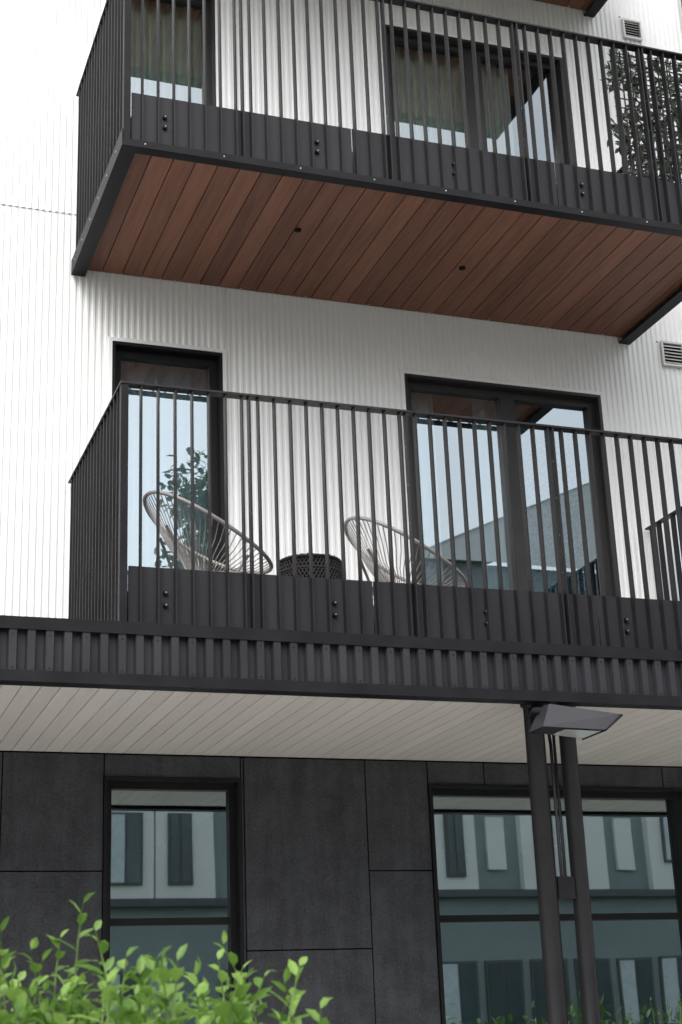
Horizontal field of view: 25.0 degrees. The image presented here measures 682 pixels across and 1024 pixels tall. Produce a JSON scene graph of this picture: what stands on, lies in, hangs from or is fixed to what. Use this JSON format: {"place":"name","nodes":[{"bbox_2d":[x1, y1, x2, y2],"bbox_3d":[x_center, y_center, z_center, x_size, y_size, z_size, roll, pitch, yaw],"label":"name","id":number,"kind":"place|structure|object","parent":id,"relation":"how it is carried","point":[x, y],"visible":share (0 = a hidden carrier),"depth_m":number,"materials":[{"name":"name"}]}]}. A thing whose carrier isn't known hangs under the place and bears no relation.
{"place":"outdoors","nodes":[
{"label":"outdoors","id":0,"kind":"place"},
{"label":"pavement","id":1,"kind":"structure","parent":0,"visible":0},
{"bbox_2d":[0,892,331,1023],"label":"leafy shrub","id":2,"kind":"object","parent":1,"relation":"on","point":[26,1011],"visible":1,"depth_m":3.18,"materials":[{"name":"green plant"}]},
{"bbox_2d":[520,704,567,1023],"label":"shaft","id":3,"kind":"object","parent":1,"relation":"on","point":[551,946],"visible":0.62,"depth_m":8.40,"materials":[{"name":"grey metal"}]},
{"bbox_2d":[547,734,575,899],"bbox_3d":[1.209,1.610,8.604,0.100,1.080,0.050,5,-20,-19],"label":"conduit bracket","id":4,"kind":"object","parent":3,"relation":"attached to","point":[565,887],"visible":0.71,"depth_m":8.53,"materials":[{"name":"black metal"}]},
{"bbox_2d":[527,704,622,739],"bbox_3d":[1.290,1.153,8.553,0.497,0.187,0.299,0,-19,-7],"label":"floodlight","id":5,"kind":"object","parent":3,"relation":"attached to","point":[560,720],"visible":1,"depth_m":8.45,"materials":[{"name":"black metal"}]},
{"bbox_2d":[559,706,600,1023],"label":"support post","id":6,"kind":"object","parent":1,"relation":"on","point":[591,1014],"visible":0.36,"depth_m":8.46,"materials":[{"name":"grey metal"}]},
{"bbox_2d":[535,994,681,1023],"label":"garden shrub","id":7,"kind":"object","parent":1,"relation":"on","point":[679,1015],"visible":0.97,"depth_m":9.66,"materials":[{"name":"green plant"}]},
{"label":"ground","id":8,"kind":"structure","parent":0,"visible":0},
{"bbox_2d":[0,0,681,1023],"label":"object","id":9,"kind":"object","parent":8,"relation":"on","point":[168,854],"visible":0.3,"depth_m":14.16,"materials":[{"name":"black metal"}]},
{"bbox_2d":[143,971,167,1019],"bbox_3d":[-1.232,3.585,10.082,0.600,1.100,0.400,5,-20,-19],"label":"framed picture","id":10,"kind":"object","parent":9,"relation":"on","point":[155,984],"visible":0.11,"depth_m":10.04},
{"bbox_2d":[121,361,207,590],"bbox_3d":[-1.253,0.043,10.630,0.750,2.350,0.060,5,-20,-19],"label":"window glass pane","id":11,"kind":"object","parent":9,"relation":"hanging from","point":[162,374],"visible":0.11,"depth_m":10.80,"materials":[{"name":"glass"}]},
{"bbox_2d":[131,0,201,103],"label":"curtain","id":12,"kind":"object","parent":9,"relation":"hanging from","point":[150,57],"visible":0.2,"depth_m":11.85,"materials":[{"name":"grey fabric"}]},
{"bbox_2d":[98,776,244,1023],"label":"ground floor window","id":13,"kind":"structure","parent":9,"relation":"attached to","point":[234,919],"depth_m":9.72,"materials":[{"name":"black metal"}]},
{"bbox_2d":[0,0,681,618],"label":"corrugated wall","id":14,"kind":"structure","parent":9,"relation":"attached to","point":[60,324],"depth_m":11.08,"materials":[{"name":"white metal"}]},
{"bbox_2d":[107,336,229,570],"bbox_3d":[-1.193,-0.070,10.474,0.841,2.298,0.169,5,-20,-19],"label":"balcony door","id":15,"kind":"structure","parent":14,"relation":"attached to","point":[212,362],"depth_m":10.74,"materials":[{"name":"black metal"}]},
{"bbox_2d":[153,0,218,106],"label":"balcony door","id":16,"kind":"structure","parent":14,"relation":"attached to","point":[212,55],"depth_m":11.77,"materials":[{"name":"black metal"}]},
{"bbox_2d":[68,380,681,649],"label":"balcony","id":17,"kind":"structure","parent":14,"relation":"attached to","point":[98,481],"depth_m":9.02,"materials":[{"name":"grey metal"}]},
{"bbox_2d":[143,490,272,573],"bbox_3d":[-0.805,0.307,9.337,0.795,0.830,0.718,3,-20,-15],"label":"rope chair","id":18,"kind":"object","parent":17,"relation":"on","point":[182,558],"visible":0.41,"depth_m":9.21,"materials":[{"name":"beige fabric"}]},
{"bbox_2d":[280,553,341,578],"bbox_3d":[-0.188,0.522,9.436,0.408,0.445,0.406,5,-20,-19],"label":"wicker side table","id":19,"kind":"object","parent":17,"relation":"on","point":[302,559],"visible":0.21,"depth_m":9.32,"materials":[{"name":"black wicker"}]},
{"bbox_2d":[344,516,467,587],"bbox_3d":[0.427,0.456,9.914,0.795,0.830,0.718,2,-19,-12],"label":"rope chair","id":20,"kind":"object","parent":17,"relation":"on","point":[368,561],"visible":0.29,"depth_m":9.78,"materials":[{"name":"beige fabric"}]},
{"bbox_2d":[71,0,681,344],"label":"balcony","id":21,"kind":"structure","parent":14,"relation":"attached to","point":[174,190],"depth_m":10.33,"materials":[{"name":"grey metal"}]},
{"bbox_2d":[599,48,681,183],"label":"ivy screen","id":22,"kind":"object","parent":21,"relation":"attached to","point":[639,118],"visible":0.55,"depth_m":10.82,"materials":[{"name":"plant"}]},
{"bbox_2d":[380,21,572,164],"bbox_3d":[1.114,-2.740,12.303,1.646,2.358,0.169,5,-20,-19],"label":"sliding door","id":23,"kind":"structure","parent":14,"relation":"attached to","point":[468,69],"depth_m":12.59,"materials":[{"name":"black metal"}]},
{"bbox_2d":[400,369,623,596],"bbox_3d":[1.250,0.123,11.321,1.686,2.298,0.169,5,-20,-19],"label":"sliding door","id":24,"kind":"structure","parent":14,"relation":"attached to","point":[505,396],"depth_m":11.55,"materials":[{"name":"black metal"}]},
{"bbox_2d":[534,0,620,17],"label":"balcony","id":25,"kind":"structure","parent":14,"relation":"attached to","point":[591,8],"depth_m":13.02,"materials":[{"name":"brown metal"}]},
{"bbox_2d":[621,18,642,41],"bbox_3d":[2.501,-4.145,13.230,0.180,0.190,0.023,5,-20,-19],"label":"vent grille","id":26,"kind":"object","parent":14,"relation":"attached to","point":[631,29],"visible":1,"depth_m":13.23,"materials":[{"name":"white metal"}]},
{"bbox_2d":[660,340,681,367],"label":"vent grille","id":27,"kind":"object","parent":14,"relation":"attached to","point":[671,354],"visible":1,"depth_m":12.24,"materials":[{"name":"white metal"}]},
{"bbox_2d":[0,615,681,765],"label":"canopy","id":28,"kind":"object","parent":9,"relation":"attached to","point":[85,685],"visible":0.98,"depth_m":8.61,"materials":[{"name":"black metal"}]},
{"bbox_2d":[0,752,681,1023],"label":"fibre cement panels","id":29,"kind":"object","parent":9,"relation":"attached to","point":[310,879],"visible":0.94,"depth_m":9.85,"materials":[{"name":"grey concrete"}]},
{"bbox_2d":[411,392,443,585],"bbox_3d":[0.589,0.189,11.268,0.340,2.350,0.060,5,-20,-19],"label":"curtain","id":30,"kind":"object","parent":9,"relation":"hanging from","point":[422,402],"visible":0.07,"depth_m":11.45,"materials":[{"name":"fabric"}]},
{"bbox_2d":[390,46,465,147],"bbox_3d":[0.687,-2.689,12.298,0.770,2.350,0.060,5,-20,-19],"label":"curtain","id":31,"kind":"object","parent":9,"relation":"hanging from","point":[429,98],"visible":0.16,"depth_m":12.57,"materials":[{"name":"grey fabric"}]},
{"bbox_2d":[471,399,509,589],"bbox_3d":[1.149,0.233,11.463,0.250,2.350,0.060,5,-20,-19],"label":"curtain","id":32,"kind":"object","parent":9,"relation":"hanging from","point":[483,408],"visible":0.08,"depth_m":11.58,"materials":[{"name":"fabric"}]},
{"bbox_2d":[481,62,514,155],"bbox_3d":[1.285,-2.641,12.506,0.300,2.350,0.059,5,-20,-19],"label":"curtain","id":33,"kind":"object","parent":9,"relation":"hanging from","point":[498,112],"visible":0.24,"depth_m":12.75,"materials":[{"name":"grey fabric"}]},
{"bbox_2d":[427,784,681,1023],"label":"ground floor glazing","id":34,"kind":"structure","parent":9,"relation":"on","point":[672,797],"depth_m":10.60,"materials":[{"name":"black metal"}]},
{"bbox_2d":[516,420,594,594],"bbox_3d":[1.582,0.352,11.627,0.690,2.200,0.060,5,-20,-19],"label":"curtain","id":35,"kind":"object","parent":9,"relation":"hanging from","point":[547,516],"visible":0.21,"depth_m":11.78,"materials":[{"name":"grey fabric"}]}
]}

